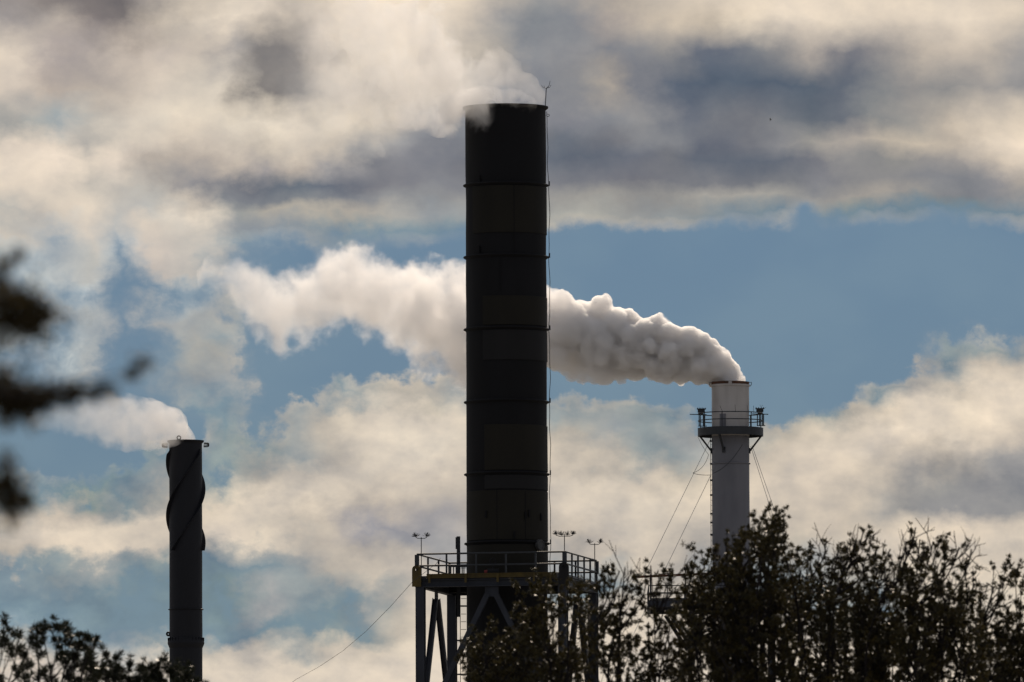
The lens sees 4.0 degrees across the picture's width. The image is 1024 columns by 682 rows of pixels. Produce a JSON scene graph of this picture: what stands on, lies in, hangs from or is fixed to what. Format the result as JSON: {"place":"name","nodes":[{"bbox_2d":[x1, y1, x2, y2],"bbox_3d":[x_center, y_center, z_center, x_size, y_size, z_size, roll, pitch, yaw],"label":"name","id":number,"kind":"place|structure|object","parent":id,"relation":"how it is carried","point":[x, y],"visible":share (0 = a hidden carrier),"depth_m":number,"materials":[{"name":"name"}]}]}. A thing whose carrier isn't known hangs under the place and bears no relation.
{"place":"outdoors","nodes":[
{"label":"outdoors","id":0,"kind":"place"},
{"bbox_2d":[484,558,498,572],"bbox_3d":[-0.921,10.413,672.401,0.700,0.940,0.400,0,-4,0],"label":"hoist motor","id":1,"kind":"object","parent":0,"point":[492,570],"visible":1,"depth_m":672.27,"materials":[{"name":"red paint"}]},
{"bbox_2d":[0,0,1023,681],"label":"sky","id":2,"kind":"structure","parent":0,"point":[265,200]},
{"label":"ground","id":3,"kind":"structure","parent":0,"visible":0},
{"bbox_2d":[0,611,103,681],"bbox_3d":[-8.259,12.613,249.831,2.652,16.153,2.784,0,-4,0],"label":"tree","id":4,"kind":"object","parent":3,"relation":"on","point":[82,644],"visible":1,"depth_m":250.22,"materials":[{"name":"green plant"}]},
{"bbox_2d":[0,243,156,536],"bbox_3d":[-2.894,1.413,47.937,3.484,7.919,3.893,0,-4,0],"label":"tree","id":5,"kind":"object","parent":3,"relation":"on","point":[31,316],"visible":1,"depth_m":47.91,"materials":[{"name":"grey plant"}]},
{"bbox_2d":[70,641,208,681],"bbox_3d":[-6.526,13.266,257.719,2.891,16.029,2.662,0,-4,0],"label":"tree","id":6,"kind":"object","parent":3,"relation":"on","point":[142,670],"visible":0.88,"depth_m":258.13,"materials":[{"name":"green plant"}]},
{"bbox_2d":[162,435,208,681],"bbox_3d":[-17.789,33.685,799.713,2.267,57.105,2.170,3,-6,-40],"label":"chimney","id":7,"kind":"object","parent":3,"relation":"on","point":[187,540],"visible":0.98,"depth_m":800.72,"materials":[{"name":"metal"}]},
{"bbox_2d":[463,83,550,681],"bbox_3d":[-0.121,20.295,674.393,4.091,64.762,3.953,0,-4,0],"label":"chimney","id":8,"kind":"object","parent":3,"relation":"on","point":[506,402],"visible":0.91,"depth_m":674.42,"materials":[{"name":"black metal"}]},
{"bbox_2d":[412,531,603,681],"bbox_3d":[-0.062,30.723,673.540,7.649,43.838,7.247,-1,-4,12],"label":"steel tower","id":9,"kind":"structure","parent":3,"relation":"on","point":[453,587],"depth_m":672.28,"materials":[{"name":"grey metal"}]},
{"bbox_2d":[293,559,439,681],"bbox_3d":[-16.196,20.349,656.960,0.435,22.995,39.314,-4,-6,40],"label":"guy wire","id":10,"kind":"object","parent":9,"relation":"attached to","point":[372,624],"visible":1,"depth_m":669.55,"materials":[{"name":"grey metal"}]},
{"bbox_2d":[453,566,602,681],"bbox_3d":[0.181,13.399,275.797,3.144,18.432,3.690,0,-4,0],"label":"tree","id":11,"kind":"object","parent":3,"relation":"on","point":[535,648],"visible":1,"depth_m":275.93,"materials":[{"name":"green plant"}]},
{"bbox_2d":[565,540,705,681],"bbox_3d":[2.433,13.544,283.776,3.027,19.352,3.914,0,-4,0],"label":"tree","id":12,"kind":"object","parent":3,"relation":"on","point":[617,653],"visible":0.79,"depth_m":283.89,"materials":[{"name":"green plant"}]},
{"bbox_2d":[637,567,797,677],"bbox_3d":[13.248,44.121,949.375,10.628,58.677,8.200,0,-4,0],"label":"steel tower","id":13,"kind":"structure","parent":3,"relation":"on","point":[668,603],"depth_m":947.82,"materials":[{"name":"metal"}]},
{"bbox_2d":[690,380,767,681],"bbox_3d":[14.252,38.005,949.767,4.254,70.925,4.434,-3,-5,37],"label":"chimney","id":14,"kind":"object","parent":3,"relation":"on","point":[730,431],"visible":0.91,"depth_m":951.11,"materials":[{"name":"white paint"}]},
{"bbox_2d":[610,441,709,642],"bbox_3d":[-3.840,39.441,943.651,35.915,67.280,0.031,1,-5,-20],"label":"guy wire","id":15,"kind":"object","parent":14,"relation":"attached to","point":[668,524],"visible":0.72,"depth_m":950.85,"materials":[{"name":"grey metal"}]},
{"bbox_2d":[613,477,709,675],"bbox_3d":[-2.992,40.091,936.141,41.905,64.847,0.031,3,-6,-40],"label":"guy wire","id":16,"kind":"object","parent":14,"relation":"attached to","point":[677,543],"visible":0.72,"depth_m":950.11,"materials":[{"name":"grey metal"}]},
{"bbox_2d":[720,413,725,425],"bbox_3d":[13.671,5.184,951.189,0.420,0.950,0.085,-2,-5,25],"label":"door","id":17,"kind":"structure","parent":14,"relation":"in","point":[722,421],"depth_m":951.11,"materials":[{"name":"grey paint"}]},
{"bbox_2d":[753,449,812,619],"bbox_3d":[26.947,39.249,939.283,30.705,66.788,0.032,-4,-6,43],"label":"guy wire","id":18,"kind":"object","parent":14,"relation":"attached to","point":[769,496],"visible":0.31,"depth_m":951.18,"materials":[{"name":"grey metal"}]},
{"bbox_2d":[752,451,814,645],"bbox_3d":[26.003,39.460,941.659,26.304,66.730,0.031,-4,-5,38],"label":"guy wire","id":19,"kind":"object","parent":14,"relation":"attached to","point":[766,495],"visible":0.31,"depth_m":951.47,"materials":[{"name":"grey metal"}]},
{"bbox_2d":[664,501,817,681],"bbox_3d":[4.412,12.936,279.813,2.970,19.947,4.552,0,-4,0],"label":"tree","id":20,"kind":"object","parent":3,"relation":"on","point":[746,631],"visible":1,"depth_m":279.61,"materials":[{"name":"green plant"}]},
{"bbox_2d":[766,522,855,681],"bbox_3d":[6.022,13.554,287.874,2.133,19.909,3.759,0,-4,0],"label":"tree","id":21,"kind":"object","parent":3,"relation":"on","point":[820,622],"visible":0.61,"depth_m":287.80,"materials":[{"name":"green plant"}]},
{"bbox_2d":[823,523,910,681],"bbox_3d":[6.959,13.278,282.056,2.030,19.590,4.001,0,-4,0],"label":"tree","id":22,"kind":"object","parent":3,"relation":"on","point":[878,667],"visible":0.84,"depth_m":282.00,"materials":[{"name":"green plant"}]},
{"bbox_2d":[843,517,1009,681],"bbox_3d":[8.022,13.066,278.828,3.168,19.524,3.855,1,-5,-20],"label":"tree","id":23,"kind":"object","parent":3,"relation":"on","point":[929,658],"visible":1,"depth_m":278.82,"materials":[{"name":"green plant"}]},
{"bbox_2d":[966,553,1023,681],"bbox_3d":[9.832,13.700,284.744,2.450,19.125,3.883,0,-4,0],"label":"tree","id":24,"kind":"object","parent":3,"relation":"on","point":[1003,671],"visible":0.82,"depth_m":284.83,"materials":[{"name":"green plant"}]}
]}

